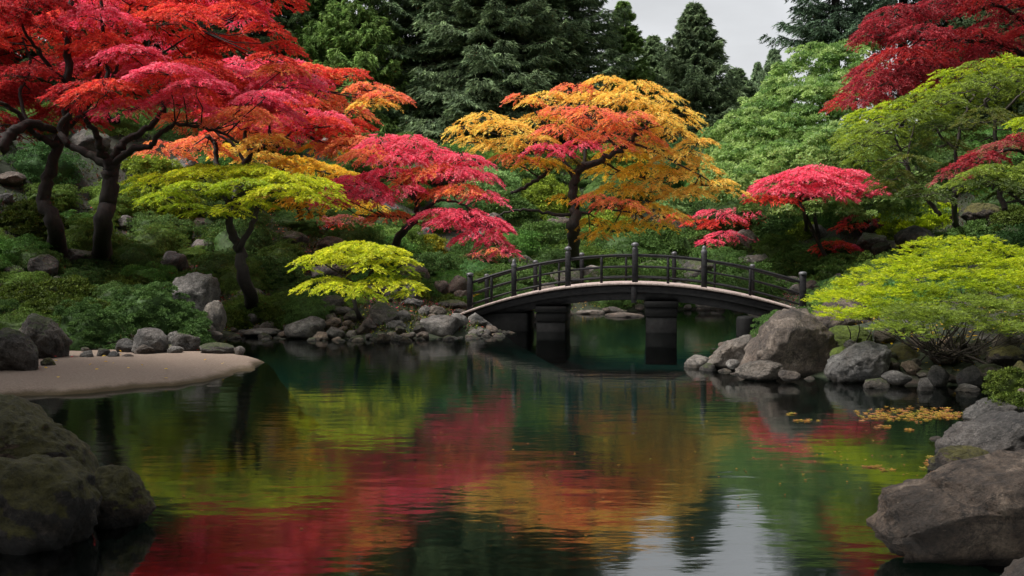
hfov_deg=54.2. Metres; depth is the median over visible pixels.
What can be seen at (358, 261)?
mounded shrub
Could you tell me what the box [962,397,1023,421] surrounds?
boulder
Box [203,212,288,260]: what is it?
mounded shrub
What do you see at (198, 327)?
clipped shrub
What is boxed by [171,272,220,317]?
boulder
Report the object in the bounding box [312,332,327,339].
bank stone
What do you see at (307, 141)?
mounded shrub
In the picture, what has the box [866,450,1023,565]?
boulder
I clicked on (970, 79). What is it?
olive maple
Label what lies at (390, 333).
bank stone
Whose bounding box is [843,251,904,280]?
mounded shrub
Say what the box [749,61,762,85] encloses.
spruce tree
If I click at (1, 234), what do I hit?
mounded shrub
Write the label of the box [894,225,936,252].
boulder
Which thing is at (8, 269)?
stone
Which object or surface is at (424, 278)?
mounded shrub
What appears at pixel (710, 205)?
mounded shrub
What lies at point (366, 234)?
mounded shrub
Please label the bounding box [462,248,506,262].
dwarf maple
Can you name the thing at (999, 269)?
mounded shrub
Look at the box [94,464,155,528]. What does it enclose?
boulder
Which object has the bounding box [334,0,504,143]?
spruce tree
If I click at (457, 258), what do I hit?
mounded shrub
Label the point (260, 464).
water
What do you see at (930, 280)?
mounded shrub
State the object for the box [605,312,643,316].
stone
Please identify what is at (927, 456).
fallen leaves
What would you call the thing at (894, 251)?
mounded shrub
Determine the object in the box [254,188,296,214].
mounded shrub
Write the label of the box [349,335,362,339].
shore stone
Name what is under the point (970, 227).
clipped shrub
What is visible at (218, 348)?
boulder
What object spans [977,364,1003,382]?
bank stone
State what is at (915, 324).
boulder
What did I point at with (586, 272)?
boulder
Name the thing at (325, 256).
golden maple
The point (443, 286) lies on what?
stone
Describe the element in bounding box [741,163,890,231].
scarlet maple
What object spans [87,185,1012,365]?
leaf litter
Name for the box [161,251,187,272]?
stone
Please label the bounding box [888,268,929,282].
mounded shrub
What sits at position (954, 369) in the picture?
ground
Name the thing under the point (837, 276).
mounded shrub
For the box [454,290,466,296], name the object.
stone
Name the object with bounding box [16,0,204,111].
spruce tree
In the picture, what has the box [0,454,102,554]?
boulder
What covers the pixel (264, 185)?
chartreuse maple
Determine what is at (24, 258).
mounded shrub
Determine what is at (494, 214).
boulder
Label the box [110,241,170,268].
mounded shrub
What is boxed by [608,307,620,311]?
stone
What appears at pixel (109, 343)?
stone
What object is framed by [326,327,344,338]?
stone
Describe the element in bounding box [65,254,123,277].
mounded shrub
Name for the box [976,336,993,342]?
stone
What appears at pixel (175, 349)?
stone
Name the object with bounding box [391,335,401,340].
shore stone
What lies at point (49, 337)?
boulder
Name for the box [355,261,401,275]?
mounded shrub
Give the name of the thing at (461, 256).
mounded shrub
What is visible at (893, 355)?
bank stone
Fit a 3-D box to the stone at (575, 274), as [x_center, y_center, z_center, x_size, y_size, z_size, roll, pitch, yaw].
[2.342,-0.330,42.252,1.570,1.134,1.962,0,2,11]
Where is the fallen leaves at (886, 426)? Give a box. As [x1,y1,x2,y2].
[787,412,912,430]
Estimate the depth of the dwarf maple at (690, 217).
50.94 m
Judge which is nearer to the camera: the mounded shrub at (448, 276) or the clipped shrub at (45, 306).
the clipped shrub at (45, 306)
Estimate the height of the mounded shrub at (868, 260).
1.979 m
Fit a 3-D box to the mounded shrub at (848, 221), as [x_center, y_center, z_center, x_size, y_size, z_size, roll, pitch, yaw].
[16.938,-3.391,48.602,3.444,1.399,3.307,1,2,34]
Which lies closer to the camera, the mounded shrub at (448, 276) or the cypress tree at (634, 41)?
the mounded shrub at (448, 276)
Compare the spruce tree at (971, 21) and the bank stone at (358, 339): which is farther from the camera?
the spruce tree at (971, 21)
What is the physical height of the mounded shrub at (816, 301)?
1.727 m
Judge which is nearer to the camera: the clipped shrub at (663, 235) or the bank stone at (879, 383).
the bank stone at (879, 383)
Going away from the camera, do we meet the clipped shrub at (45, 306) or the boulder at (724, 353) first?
the boulder at (724, 353)
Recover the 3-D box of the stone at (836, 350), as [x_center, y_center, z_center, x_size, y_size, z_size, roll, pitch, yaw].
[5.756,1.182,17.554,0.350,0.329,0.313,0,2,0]
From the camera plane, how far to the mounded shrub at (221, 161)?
40.50 m
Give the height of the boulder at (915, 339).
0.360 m
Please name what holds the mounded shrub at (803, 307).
on the ground at (954, 369)
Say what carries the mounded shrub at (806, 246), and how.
on the ground at (954, 369)
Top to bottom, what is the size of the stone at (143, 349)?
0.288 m
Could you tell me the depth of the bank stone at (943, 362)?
17.16 m
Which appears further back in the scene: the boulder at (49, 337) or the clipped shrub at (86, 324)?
the clipped shrub at (86, 324)
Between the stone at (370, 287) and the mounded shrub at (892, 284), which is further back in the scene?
the stone at (370, 287)
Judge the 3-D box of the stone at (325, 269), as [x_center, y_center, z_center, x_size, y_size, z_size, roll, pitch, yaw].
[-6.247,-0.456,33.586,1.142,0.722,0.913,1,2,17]
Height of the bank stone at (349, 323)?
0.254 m
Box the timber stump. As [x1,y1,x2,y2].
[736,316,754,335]
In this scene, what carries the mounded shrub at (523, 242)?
on the ground at (954, 369)
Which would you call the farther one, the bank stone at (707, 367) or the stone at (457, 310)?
the stone at (457, 310)
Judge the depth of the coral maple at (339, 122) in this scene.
34.71 m
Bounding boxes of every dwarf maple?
[316,214,373,230]
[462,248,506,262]
[657,212,702,228]
[678,207,768,230]
[694,230,758,247]
[805,240,864,256]
[827,214,883,236]
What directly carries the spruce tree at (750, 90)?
on the ground at (954, 369)
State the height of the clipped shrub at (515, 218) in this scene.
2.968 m
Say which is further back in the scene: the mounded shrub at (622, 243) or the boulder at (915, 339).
the mounded shrub at (622, 243)
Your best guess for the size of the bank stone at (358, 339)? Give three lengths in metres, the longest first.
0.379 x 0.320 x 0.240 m
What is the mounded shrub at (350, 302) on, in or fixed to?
on the ground at (954, 369)
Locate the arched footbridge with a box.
[460,242,806,332]
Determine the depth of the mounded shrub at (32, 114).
38.26 m
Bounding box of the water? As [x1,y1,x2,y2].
[0,310,1006,575]
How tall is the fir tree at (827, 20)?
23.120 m
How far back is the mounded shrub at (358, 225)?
41.40 m
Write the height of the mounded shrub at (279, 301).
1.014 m
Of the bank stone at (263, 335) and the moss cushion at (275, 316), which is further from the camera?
the moss cushion at (275, 316)
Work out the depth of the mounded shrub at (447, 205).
47.87 m
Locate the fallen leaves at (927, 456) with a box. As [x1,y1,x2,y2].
[862,455,932,470]
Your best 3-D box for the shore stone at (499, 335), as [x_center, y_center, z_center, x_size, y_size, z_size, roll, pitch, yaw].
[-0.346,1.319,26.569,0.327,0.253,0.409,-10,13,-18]
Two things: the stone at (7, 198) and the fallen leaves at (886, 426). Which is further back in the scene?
the stone at (7, 198)
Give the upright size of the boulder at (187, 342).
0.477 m
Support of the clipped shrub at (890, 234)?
on the ground at (954, 369)
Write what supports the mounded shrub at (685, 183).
on the ground at (954, 369)
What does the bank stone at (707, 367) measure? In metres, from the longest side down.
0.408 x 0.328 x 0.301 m
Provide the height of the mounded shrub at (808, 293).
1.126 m
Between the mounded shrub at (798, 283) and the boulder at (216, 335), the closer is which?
the boulder at (216, 335)
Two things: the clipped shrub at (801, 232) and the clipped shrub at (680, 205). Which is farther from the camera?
the clipped shrub at (680, 205)
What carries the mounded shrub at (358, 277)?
on the ground at (954, 369)
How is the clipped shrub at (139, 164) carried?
on the ground at (954, 369)
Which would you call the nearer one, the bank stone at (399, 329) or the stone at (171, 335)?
the stone at (171, 335)
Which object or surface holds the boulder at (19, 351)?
on the sand
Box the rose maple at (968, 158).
[925,132,1023,187]
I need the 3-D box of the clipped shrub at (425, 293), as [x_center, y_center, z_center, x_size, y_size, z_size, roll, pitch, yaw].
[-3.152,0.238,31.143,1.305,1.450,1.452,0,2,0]
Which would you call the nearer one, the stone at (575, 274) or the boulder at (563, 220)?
the stone at (575, 274)
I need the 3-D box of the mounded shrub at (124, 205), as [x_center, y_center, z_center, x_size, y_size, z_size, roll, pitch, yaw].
[-14.542,-3.227,36.580,2.841,1.593,2.617,1,2,16]
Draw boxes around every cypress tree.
[279,0,356,115]
[307,0,420,136]
[587,0,664,148]
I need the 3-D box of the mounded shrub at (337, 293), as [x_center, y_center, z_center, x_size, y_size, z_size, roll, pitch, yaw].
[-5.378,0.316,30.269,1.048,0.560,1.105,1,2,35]
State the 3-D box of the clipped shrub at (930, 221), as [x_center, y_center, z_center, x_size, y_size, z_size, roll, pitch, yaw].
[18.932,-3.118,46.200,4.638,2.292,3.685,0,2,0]
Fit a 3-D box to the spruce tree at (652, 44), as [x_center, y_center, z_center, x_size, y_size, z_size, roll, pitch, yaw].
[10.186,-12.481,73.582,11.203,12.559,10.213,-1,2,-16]
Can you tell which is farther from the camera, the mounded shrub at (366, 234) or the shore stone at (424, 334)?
the mounded shrub at (366, 234)
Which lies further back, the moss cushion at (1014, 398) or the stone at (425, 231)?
the stone at (425, 231)
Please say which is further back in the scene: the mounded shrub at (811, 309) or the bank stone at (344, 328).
the bank stone at (344, 328)
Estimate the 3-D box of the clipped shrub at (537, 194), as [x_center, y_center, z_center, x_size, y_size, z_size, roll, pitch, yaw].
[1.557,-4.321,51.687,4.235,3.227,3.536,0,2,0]
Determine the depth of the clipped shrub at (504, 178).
50.66 m
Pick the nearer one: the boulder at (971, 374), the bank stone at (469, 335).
the boulder at (971, 374)
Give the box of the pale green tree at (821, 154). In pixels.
[698,119,951,256]
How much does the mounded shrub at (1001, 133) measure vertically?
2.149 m
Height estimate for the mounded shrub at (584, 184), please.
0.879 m
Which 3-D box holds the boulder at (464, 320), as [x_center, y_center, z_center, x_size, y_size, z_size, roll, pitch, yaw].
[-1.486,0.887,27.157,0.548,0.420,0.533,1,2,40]
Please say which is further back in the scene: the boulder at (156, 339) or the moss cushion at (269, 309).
the moss cushion at (269, 309)
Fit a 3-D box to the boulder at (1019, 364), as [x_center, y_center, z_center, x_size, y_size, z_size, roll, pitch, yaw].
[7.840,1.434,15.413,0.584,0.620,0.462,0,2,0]
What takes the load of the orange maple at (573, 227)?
on the ground at (954, 369)
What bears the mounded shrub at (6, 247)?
on the ground at (954, 369)
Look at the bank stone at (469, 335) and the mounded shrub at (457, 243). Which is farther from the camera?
the mounded shrub at (457, 243)
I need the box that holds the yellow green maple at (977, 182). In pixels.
[936,117,1023,205]
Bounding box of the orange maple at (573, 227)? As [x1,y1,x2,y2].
[440,74,755,260]
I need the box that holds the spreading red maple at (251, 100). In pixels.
[36,0,330,263]
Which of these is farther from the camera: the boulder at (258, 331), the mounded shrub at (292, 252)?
the mounded shrub at (292, 252)
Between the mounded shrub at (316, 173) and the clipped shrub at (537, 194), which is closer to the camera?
the mounded shrub at (316, 173)
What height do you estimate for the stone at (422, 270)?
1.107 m
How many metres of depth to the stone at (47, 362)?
17.77 m
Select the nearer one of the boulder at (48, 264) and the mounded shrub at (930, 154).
the boulder at (48, 264)
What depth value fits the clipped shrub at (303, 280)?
31.27 m
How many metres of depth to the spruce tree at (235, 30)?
59.42 m
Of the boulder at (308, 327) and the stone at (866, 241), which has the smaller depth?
the boulder at (308, 327)
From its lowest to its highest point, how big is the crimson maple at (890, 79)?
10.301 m
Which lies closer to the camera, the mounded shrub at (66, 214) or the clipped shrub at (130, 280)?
the clipped shrub at (130, 280)
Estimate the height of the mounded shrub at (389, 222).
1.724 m
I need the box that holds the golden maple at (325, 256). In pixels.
[285,240,429,319]
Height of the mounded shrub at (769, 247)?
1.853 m
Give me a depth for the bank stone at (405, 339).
24.81 m
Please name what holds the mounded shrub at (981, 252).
on the ground at (954, 369)
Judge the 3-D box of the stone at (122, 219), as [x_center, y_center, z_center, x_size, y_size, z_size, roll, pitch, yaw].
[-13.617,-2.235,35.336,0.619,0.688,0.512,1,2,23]
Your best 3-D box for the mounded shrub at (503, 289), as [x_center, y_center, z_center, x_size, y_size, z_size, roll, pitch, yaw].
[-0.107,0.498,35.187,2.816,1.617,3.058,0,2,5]
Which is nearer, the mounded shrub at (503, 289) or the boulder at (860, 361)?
the boulder at (860, 361)
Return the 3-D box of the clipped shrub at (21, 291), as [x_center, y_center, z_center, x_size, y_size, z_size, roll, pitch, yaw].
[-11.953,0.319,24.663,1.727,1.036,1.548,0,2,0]
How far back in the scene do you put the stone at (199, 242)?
34.59 m
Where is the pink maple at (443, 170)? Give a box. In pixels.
[306,133,524,259]
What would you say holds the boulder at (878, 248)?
on the ground at (954, 369)
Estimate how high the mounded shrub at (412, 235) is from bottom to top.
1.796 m
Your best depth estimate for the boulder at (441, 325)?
26.29 m
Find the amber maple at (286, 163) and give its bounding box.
[206,142,390,221]
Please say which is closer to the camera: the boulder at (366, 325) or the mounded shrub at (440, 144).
the boulder at (366, 325)
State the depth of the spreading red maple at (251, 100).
28.50 m
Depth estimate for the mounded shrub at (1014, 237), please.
35.62 m
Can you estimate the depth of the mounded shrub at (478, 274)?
37.72 m
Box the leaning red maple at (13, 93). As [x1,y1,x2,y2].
[0,0,144,260]
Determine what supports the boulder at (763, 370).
in the water
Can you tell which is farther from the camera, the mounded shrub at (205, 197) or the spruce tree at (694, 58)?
the spruce tree at (694, 58)
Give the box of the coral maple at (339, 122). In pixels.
[131,55,416,222]
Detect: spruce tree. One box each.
[0,0,100,111]
[0,76,21,111]
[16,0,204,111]
[137,0,286,126]
[227,0,347,112]
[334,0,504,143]
[389,0,588,164]
[464,0,649,155]
[629,1,752,153]
[635,34,683,131]
[718,67,762,123]
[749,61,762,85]
[755,47,787,88]
[889,0,1023,137]
[957,2,1023,135]
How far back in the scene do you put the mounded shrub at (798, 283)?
41.33 m
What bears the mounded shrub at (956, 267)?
on the ground at (954, 369)
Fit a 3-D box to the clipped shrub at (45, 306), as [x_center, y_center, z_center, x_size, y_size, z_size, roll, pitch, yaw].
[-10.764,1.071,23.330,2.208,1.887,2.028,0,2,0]
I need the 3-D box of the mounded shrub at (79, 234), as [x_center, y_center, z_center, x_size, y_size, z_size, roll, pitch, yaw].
[-13.985,-1.500,33.090,2.755,2.162,2.990,0,2,0]
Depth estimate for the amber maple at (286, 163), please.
37.87 m
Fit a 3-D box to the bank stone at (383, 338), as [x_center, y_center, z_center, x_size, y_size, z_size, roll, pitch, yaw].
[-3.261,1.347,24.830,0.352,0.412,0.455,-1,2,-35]
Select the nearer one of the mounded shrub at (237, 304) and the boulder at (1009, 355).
the boulder at (1009, 355)
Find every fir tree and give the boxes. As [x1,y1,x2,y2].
[757,0,902,119]
[842,0,968,137]
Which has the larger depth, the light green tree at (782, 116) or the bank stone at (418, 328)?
the light green tree at (782, 116)
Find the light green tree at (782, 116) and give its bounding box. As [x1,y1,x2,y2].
[694,35,903,240]
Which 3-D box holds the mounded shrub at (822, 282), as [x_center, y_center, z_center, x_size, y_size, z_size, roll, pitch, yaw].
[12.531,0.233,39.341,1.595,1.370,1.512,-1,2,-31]
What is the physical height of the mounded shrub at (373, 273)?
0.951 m
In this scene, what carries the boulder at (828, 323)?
on the ground at (954, 369)
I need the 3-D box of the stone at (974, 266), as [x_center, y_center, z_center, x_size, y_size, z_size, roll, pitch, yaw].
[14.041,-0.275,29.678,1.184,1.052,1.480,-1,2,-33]
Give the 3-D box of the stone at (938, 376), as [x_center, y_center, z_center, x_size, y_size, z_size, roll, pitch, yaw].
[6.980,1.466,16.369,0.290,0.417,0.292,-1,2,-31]
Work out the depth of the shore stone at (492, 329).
27.52 m
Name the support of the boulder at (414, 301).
on the ground at (954, 369)
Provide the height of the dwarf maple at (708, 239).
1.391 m
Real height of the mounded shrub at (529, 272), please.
2.130 m
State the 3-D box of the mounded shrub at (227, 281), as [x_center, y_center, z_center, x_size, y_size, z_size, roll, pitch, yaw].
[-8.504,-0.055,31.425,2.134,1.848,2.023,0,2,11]
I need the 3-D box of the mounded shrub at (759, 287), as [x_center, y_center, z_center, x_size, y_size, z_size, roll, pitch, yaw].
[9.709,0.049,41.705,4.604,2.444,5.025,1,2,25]
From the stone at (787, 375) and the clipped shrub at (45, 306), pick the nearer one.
the stone at (787, 375)
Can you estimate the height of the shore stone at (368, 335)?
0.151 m
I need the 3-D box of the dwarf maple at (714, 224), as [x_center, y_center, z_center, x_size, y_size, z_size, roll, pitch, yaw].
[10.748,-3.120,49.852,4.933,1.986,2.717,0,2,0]
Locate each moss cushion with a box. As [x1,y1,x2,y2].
[225,309,252,329]
[245,303,279,324]
[258,309,285,329]
[985,390,1023,408]
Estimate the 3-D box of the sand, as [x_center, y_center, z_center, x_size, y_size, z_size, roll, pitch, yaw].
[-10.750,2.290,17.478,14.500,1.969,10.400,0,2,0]
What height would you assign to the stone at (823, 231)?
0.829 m
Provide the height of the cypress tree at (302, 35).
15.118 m
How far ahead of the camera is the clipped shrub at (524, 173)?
52.95 m
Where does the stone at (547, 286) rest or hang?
on the ground at (954, 369)
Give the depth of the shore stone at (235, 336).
25.91 m
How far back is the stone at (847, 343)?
17.66 m
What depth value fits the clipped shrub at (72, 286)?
26.12 m
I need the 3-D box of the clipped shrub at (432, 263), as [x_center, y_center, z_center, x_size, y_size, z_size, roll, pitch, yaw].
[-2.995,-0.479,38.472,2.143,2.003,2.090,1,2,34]
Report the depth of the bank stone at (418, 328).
26.26 m
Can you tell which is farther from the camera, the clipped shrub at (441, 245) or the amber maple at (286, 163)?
the clipped shrub at (441, 245)
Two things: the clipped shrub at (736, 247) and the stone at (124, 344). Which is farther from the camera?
the clipped shrub at (736, 247)
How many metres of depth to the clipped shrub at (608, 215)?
49.96 m
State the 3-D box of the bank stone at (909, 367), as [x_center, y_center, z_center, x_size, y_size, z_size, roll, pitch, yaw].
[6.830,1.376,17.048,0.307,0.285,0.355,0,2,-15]
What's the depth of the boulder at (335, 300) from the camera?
28.24 m
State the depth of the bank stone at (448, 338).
25.30 m
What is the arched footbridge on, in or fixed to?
on the ground at (954, 369)
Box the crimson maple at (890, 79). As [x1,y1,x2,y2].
[819,0,1023,118]
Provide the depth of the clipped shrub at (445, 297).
30.39 m
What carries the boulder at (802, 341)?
on the ground at (954, 369)
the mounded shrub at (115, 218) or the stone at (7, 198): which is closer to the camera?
the stone at (7, 198)
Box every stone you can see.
[0,171,26,185]
[0,193,13,203]
[3,265,24,273]
[40,358,55,365]
[62,249,92,263]
[70,129,110,151]
[79,350,93,356]
[81,347,89,351]
[97,348,109,355]
[107,340,117,346]
[107,351,119,356]
[115,338,132,351]
[117,215,132,230]
[122,354,133,356]
[134,344,155,353]
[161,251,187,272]
[167,331,179,344]
[167,346,183,352]
[191,239,214,253]
[192,218,207,229]
[204,300,226,331]
[225,334,240,338]
[233,288,265,298]
[234,346,244,354]
[244,313,259,323]
[258,333,271,337]
[259,321,276,328]
[277,331,286,337]
[279,231,309,245]
[311,264,341,277]
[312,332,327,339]
[325,313,336,320]
[325,317,340,328]
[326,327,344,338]
[338,326,348,331]
[342,320,354,327]
[343,310,363,321]
[346,330,356,337]
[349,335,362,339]
[352,337,363,341]
[364,285,382,297]
[365,333,372,338]
[373,334,390,342]
[378,203,399,209]
[381,279,420,301]
[387,331,396,335]
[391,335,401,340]
[395,326,404,333]
[397,310,410,322]
[398,263,429,280]
[398,336,411,341]
[400,333,413,338]
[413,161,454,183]
[413,325,424,332]
[416,331,428,338]
[418,227,431,234]
[418,305,429,315]
[429,306,446,314]
[434,280,448,293]
[443,335,454,340]
[449,275,466,293]
[453,309,465,312]
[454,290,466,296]
[465,333,478,337]
[468,329,481,336]
[486,325,497,333]
[493,333,504,336]
[509,255,533,264]
[538,282,556,289]
[550,267,584,285]
[576,310,604,313]
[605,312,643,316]
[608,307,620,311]
[635,303,643,310]
[681,260,713,277]
[684,304,691,309]
[684,355,708,367]
[695,304,716,308]
[699,363,715,370]
[718,368,731,371]
[726,359,739,368]
[778,370,800,381]
[789,284,798,294]
[806,280,819,291]
[808,224,826,236]
[829,346,845,355]
[843,340,856,347]
[856,232,887,252]
[863,378,889,388]
[869,219,884,231]
[873,328,895,343]
[889,358,899,370]
[891,352,897,359]
[900,360,921,375]
[912,358,921,365]
[916,370,927,377]
[917,377,932,390]
[927,365,949,386]
[930,347,960,364]
[930,436,941,439]
[945,336,966,349]
[948,374,956,382]
[966,261,999,274]
[967,339,988,353]
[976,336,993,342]
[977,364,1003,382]
[992,332,1020,346]
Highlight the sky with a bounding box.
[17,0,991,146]
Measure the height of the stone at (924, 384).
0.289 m
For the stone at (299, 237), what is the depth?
36.38 m
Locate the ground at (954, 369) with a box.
[0,125,1023,451]
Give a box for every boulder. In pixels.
[0,327,38,370]
[0,393,99,472]
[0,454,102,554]
[21,313,72,358]
[27,254,58,276]
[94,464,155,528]
[131,327,168,352]
[171,156,199,172]
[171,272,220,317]
[171,333,200,350]
[199,342,234,353]
[208,330,222,342]
[241,328,281,335]
[284,316,325,338]
[316,236,343,248]
[321,295,346,306]
[327,306,352,315]
[333,262,360,274]
[355,318,376,334]
[367,302,397,325]
[386,320,406,329]
[400,298,423,307]
[420,315,460,336]
[437,299,466,308]
[451,313,468,326]
[468,313,492,327]
[480,212,504,228]
[549,217,568,228]
[584,265,604,276]
[707,334,750,369]
[734,229,756,251]
[735,360,783,380]
[738,254,769,263]
[738,307,838,375]
[775,276,798,287]
[811,297,878,328]
[824,340,891,382]
[829,325,872,346]
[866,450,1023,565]
[871,242,891,256]
[881,370,912,385]
[883,319,921,332]
[890,341,919,359]
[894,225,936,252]
[909,334,936,347]
[927,445,988,470]
[935,410,1023,452]
[955,383,980,391]
[956,365,982,387]
[960,203,1000,222]
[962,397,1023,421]
[986,345,1023,366]
[1000,557,1023,575]
[1013,361,1023,371]
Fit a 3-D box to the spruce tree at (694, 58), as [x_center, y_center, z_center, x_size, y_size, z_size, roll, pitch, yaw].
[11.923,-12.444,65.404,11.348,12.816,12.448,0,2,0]
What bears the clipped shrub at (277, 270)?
on the ground at (954, 369)
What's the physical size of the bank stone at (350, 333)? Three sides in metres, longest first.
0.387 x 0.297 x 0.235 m
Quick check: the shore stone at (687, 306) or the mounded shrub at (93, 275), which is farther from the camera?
the shore stone at (687, 306)
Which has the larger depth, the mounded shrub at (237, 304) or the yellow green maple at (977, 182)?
the mounded shrub at (237, 304)
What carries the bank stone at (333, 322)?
on the ground at (954, 369)
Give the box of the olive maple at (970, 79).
[828,52,1023,226]
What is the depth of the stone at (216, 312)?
24.65 m
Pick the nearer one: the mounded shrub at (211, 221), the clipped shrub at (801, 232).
the mounded shrub at (211, 221)
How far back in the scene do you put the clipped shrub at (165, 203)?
36.93 m
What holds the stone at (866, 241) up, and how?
on the ground at (954, 369)
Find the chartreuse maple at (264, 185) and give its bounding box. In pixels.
[117,162,350,308]
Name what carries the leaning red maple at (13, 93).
on the ground at (954, 369)
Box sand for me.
[0,350,264,395]
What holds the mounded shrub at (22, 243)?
on the ground at (954, 369)
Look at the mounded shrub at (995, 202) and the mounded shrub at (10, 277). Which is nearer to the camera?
the mounded shrub at (10, 277)
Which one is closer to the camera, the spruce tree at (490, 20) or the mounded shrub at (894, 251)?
the mounded shrub at (894, 251)
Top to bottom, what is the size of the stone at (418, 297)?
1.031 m
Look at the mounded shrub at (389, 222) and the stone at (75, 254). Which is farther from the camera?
the mounded shrub at (389, 222)
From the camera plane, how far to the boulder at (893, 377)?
16.36 m
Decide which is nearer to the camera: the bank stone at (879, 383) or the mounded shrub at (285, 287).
the bank stone at (879, 383)
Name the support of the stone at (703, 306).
on the ground at (954, 369)
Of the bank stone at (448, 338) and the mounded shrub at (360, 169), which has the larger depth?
the mounded shrub at (360, 169)
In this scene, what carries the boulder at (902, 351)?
on the ground at (954, 369)
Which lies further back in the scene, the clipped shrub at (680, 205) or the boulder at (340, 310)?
the clipped shrub at (680, 205)
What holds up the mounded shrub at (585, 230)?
on the ground at (954, 369)
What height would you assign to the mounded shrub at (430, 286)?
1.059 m
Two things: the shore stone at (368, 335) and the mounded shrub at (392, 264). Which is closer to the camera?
the shore stone at (368, 335)
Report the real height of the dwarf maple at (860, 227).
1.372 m
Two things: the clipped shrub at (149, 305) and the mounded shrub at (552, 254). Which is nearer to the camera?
the clipped shrub at (149, 305)
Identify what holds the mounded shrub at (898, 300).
on the ground at (954, 369)
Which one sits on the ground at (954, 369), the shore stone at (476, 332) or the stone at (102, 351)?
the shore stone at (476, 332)
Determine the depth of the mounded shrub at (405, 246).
40.21 m
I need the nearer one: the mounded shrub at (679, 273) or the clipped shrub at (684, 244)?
the mounded shrub at (679, 273)
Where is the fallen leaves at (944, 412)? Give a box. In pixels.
[855,406,961,421]
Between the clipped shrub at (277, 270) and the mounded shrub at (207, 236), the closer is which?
the clipped shrub at (277, 270)
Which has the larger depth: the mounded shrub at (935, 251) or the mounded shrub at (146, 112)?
the mounded shrub at (146, 112)
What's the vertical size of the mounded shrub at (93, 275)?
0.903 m
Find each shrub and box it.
[0,135,86,185]
[0,198,69,242]
[0,228,13,240]
[0,235,19,264]
[0,255,11,272]
[0,258,22,276]
[0,268,52,285]
[0,281,59,305]
[0,298,20,315]
[0,305,61,329]
[1,233,68,262]
[4,101,74,134]
[11,243,70,273]
[16,182,83,211]
[18,294,84,321]
[34,274,100,299]
[43,211,131,251]
[51,297,136,350]
[57,265,110,284]
[59,209,114,228]
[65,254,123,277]
[71,98,163,138]
[79,181,153,216]
[87,280,138,300]
[88,210,120,226]
[88,297,120,308]
[93,281,137,290]
[95,273,155,287]
[101,281,207,334]
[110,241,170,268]
[112,239,164,260]
[116,261,179,287]
[119,102,160,124]
[120,152,189,184]
[123,210,205,242]
[127,221,191,257]
[139,105,208,146]
[141,185,208,221]
[165,317,216,344]
[172,268,213,276]
[175,243,209,265]
[182,174,259,202]
[183,247,262,276]
[184,142,270,179]
[187,196,270,235]
[192,227,221,244]
[200,122,262,149]
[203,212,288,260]
[212,257,272,294]
[222,290,281,314]
[249,126,309,158]
[250,255,310,289]
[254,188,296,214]
[258,238,316,271]
[269,283,298,298]
[269,290,301,309]
[271,208,326,235]
[277,291,334,328]
[281,155,330,192]
[281,291,343,309]
[288,273,343,296]
[292,204,346,218]
[295,136,317,154]
[314,251,367,263]
[318,160,354,190]
[322,220,392,246]
[323,290,345,297]
[325,151,376,173]
[328,217,383,232]
[332,204,376,222]
[335,272,380,296]
[343,295,373,306]
[350,131,404,176]
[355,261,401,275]
[355,270,399,277]
[365,206,404,227]
[368,220,437,253]
[369,247,406,268]
[376,233,422,257]
[380,164,431,208]
[389,271,440,293]
[395,275,441,298]
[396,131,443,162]
[401,273,429,299]
[407,254,467,273]
[410,212,453,233]
[416,250,460,280]
[421,233,447,253]
[430,140,448,153]
[431,190,487,225]
[432,268,483,294]
[434,293,466,310]
[437,251,469,263]
[439,142,490,167]
[444,237,473,250]
[449,237,525,271]
[458,258,494,275]
[460,165,523,201]
[461,289,504,307]
[464,268,507,289]
[468,139,520,168]
[477,185,540,226]
[479,226,551,257]
[480,279,536,313]
[484,258,564,290]
[496,153,571,187]
[516,215,582,249]
[517,174,579,219]
[530,244,585,271]
[532,147,593,174]
[540,239,616,268]
[561,173,593,186]
[570,199,600,215]
[579,171,645,211]
[580,207,639,239]
[581,227,596,239]
[584,258,662,303]
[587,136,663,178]
[589,300,632,309]
[591,227,670,263]
[616,257,691,281]
[619,219,675,252]
[637,181,665,199]
[640,138,698,188]
[651,188,695,214]
[660,226,726,256]
[677,165,721,206]
[679,302,695,307]
[685,189,769,235]
[687,243,749,272]
[688,139,733,164]
[690,261,795,309]
[707,234,749,253]
[726,263,776,278]
[747,230,804,257]
[748,204,802,240]
[750,309,777,335]
[760,249,821,277]
[782,220,822,240]
[785,278,821,288]
[790,237,851,260]
[794,197,845,227]
[795,305,813,311]
[796,287,819,305]
[801,234,1023,363]
[802,250,870,280]
[806,278,861,304]
[808,289,878,312]
[814,277,833,290]
[818,273,863,291]
[822,205,881,230]
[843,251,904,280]
[846,252,904,274]
[865,281,916,299]
[868,278,903,287]
[872,199,960,235]
[873,134,937,165]
[880,220,903,239]
[881,247,914,264]
[881,284,950,310]
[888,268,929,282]
[910,143,979,194]
[911,128,976,161]
[914,241,940,256]
[915,244,959,265]
[919,277,942,283]
[929,282,980,299]
[930,257,981,278]
[931,229,949,239]
[935,277,973,290]
[940,218,995,251]
[946,139,1023,194]
[950,241,1005,266]
[962,222,1023,255]
[966,122,1014,149]
[967,189,1023,206]
[969,277,1023,292]
[981,366,1023,395]
[985,265,1008,280]
[987,204,1023,234]
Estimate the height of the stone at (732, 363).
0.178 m
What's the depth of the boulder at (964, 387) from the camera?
15.66 m
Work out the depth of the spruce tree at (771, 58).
87.18 m
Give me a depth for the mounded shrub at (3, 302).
23.46 m
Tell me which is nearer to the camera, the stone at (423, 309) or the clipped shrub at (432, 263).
the stone at (423, 309)

